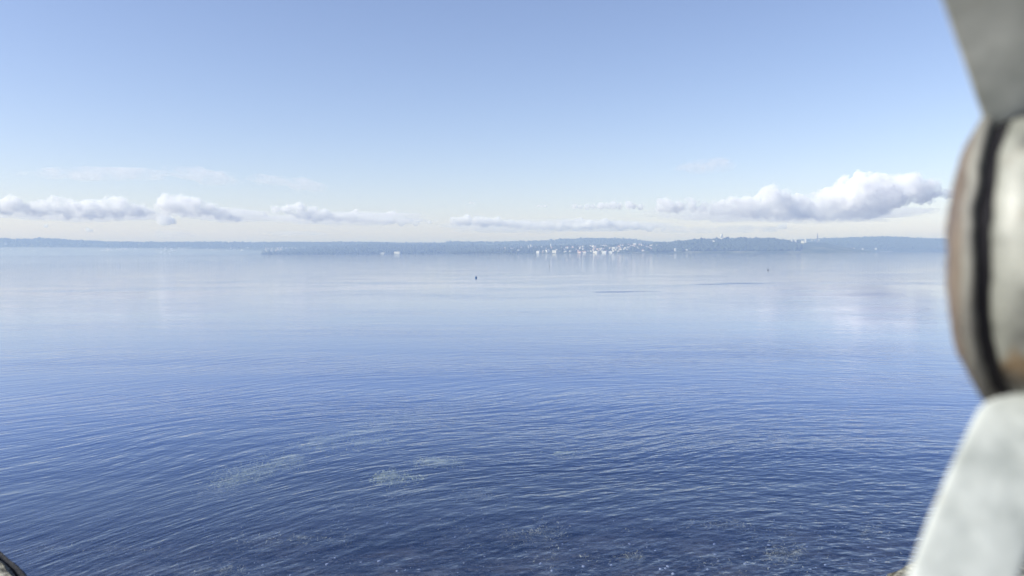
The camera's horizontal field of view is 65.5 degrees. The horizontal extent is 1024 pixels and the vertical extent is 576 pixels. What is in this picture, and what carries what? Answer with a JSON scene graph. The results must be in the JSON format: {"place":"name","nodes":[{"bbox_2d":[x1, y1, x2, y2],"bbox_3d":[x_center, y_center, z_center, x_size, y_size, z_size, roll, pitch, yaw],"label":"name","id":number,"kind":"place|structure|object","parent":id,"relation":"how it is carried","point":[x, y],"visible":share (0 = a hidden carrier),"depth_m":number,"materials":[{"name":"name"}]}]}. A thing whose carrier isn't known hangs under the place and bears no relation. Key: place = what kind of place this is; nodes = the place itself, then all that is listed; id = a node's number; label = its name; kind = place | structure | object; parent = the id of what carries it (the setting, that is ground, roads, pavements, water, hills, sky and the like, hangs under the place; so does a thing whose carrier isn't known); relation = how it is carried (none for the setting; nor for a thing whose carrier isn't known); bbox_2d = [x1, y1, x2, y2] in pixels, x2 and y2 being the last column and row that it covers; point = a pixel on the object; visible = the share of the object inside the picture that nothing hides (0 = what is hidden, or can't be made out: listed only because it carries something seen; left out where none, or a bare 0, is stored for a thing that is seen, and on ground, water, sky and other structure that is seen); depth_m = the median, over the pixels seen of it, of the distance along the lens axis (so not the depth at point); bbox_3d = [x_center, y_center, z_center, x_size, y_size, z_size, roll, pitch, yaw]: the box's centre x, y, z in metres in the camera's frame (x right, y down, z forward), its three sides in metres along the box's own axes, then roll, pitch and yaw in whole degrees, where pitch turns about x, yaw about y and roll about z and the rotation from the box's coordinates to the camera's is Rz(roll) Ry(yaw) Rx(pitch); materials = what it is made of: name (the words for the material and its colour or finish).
{"place":"outdoors","nodes":[
{"label":"outdoors","id":0,"kind":"place"},
{"bbox_2d":[0,551,26,575],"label":"parapet","id":1,"kind":"structure","parent":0,"point":[8,567],"depth_m":1.30,"materials":[{"name":"stone"}]},
{"bbox_2d":[0,239,643,255],"bbox_3d":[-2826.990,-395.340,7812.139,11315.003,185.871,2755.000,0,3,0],"label":"hills","id":2,"kind":"structure","parent":0,"point":[55,250],"depth_m":6786.38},
{"bbox_2d":[0,237,653,248],"bbox_3d":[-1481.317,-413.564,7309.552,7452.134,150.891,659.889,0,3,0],"label":"woodland","id":3,"kind":"object","parent":2,"relation":"on","point":[133,244],"visible":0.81,"depth_m":7359.14,"materials":[{"name":"blue plant"}]},
{"bbox_2d":[261,247,485,254],"bbox_3d":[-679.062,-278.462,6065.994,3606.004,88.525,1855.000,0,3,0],"label":"forested headland","id":4,"kind":"structure","parent":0,"point":[365,253],"depth_m":5279.20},
{"bbox_2d":[260,242,549,254],"bbox_3d":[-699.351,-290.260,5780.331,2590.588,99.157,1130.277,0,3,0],"label":"woodland","id":5,"kind":"object","parent":4,"relation":"on","point":[367,248],"visible":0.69,"depth_m":5742.18,"materials":[{"name":"blue plant"}]},
{"bbox_2d":[0,430,955,575],"bbox_3d":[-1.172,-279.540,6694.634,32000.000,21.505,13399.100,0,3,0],"label":"lake bed","id":6,"kind":"object","parent":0,"point":[850,487],"visible":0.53,"depth_m":25.65,"materials":[{"name":"blue liquid"}]},
{"bbox_2d":[0,483,908,575],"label":"bottom weed","id":7,"kind":"object","parent":6,"relation":"on","point":[216,493],"visible":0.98,"depth_m":16.12,"materials":[{"name":"blue liquid"}]},
{"bbox_2d":[5,498,930,575],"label":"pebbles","id":8,"kind":"object","parent":6,"relation":"on","point":[468,544],"visible":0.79,"depth_m":19.74,"materials":[{"name":"blue"}]},
{"bbox_2d":[0,0,981,242],"label":"sky","id":9,"kind":"structure","parent":0,"point":[438,121],"materials":[{"name":"blue"}]},
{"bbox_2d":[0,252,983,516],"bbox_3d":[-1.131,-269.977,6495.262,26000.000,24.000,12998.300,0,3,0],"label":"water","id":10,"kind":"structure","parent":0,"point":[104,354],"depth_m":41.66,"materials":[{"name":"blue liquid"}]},
{"bbox_2d":[192,432,584,494],"bbox_3d":[-2.738,4.072,24.594,9.269,0.224,15.022,0,3,0],"label":"water weed","id":11,"kind":"object","parent":10,"relation":"on","point":[393,477],"visible":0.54,"depth_m":19.30,"materials":[{"name":"blue liquid"}]},
{"bbox_2d":[470,242,871,253],"bbox_3d":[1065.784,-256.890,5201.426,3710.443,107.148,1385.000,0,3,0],"label":"town hillside","id":12,"kind":"structure","parent":0,"point":[817,247],"depth_m":4625.38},
{"bbox_2d":[452,243,653,253],"bbox_3d":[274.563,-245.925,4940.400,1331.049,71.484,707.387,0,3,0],"label":"woodland","id":13,"kind":"object","parent":12,"relation":"on","point":[534,249],"visible":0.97,"depth_m":4838.83,"materials":[{"name":"blue plant"}]},
{"bbox_2d":[652,236,801,251],"bbox_3d":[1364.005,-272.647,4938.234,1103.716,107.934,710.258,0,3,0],"label":"woodland","id":14,"kind":"object","parent":12,"relation":"on","point":[741,244],"visible":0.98,"depth_m":4790.16,"materials":[{"name":"blue plant"}]},
{"bbox_2d":[819,239,945,251],"bbox_3d":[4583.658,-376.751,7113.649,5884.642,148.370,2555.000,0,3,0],"label":"hills","id":15,"kind":"structure","parent":0,"point":[906,250],"depth_m":6022.77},
{"bbox_2d":[801,235,946,248],"bbox_3d":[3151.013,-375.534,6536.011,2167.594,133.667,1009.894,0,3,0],"label":"woodland","id":16,"kind":"object","parent":15,"relation":"on","point":[911,243],"visible":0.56,"depth_m":6538.42,"materials":[{"name":"blue plant"}]},
{"bbox_2d":[887,563,1023,575],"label":"parapet","id":17,"kind":"structure","parent":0,"point":[903,571],"depth_m":1.25,"materials":[{"name":"stone"}]},
{"bbox_2d":[907,0,1023,575],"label":"metal strut","id":18,"kind":"object","parent":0,"point":[974,525],"visible":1,"depth_m":0.21,"materials":[{"name":"metal"}]}
]}

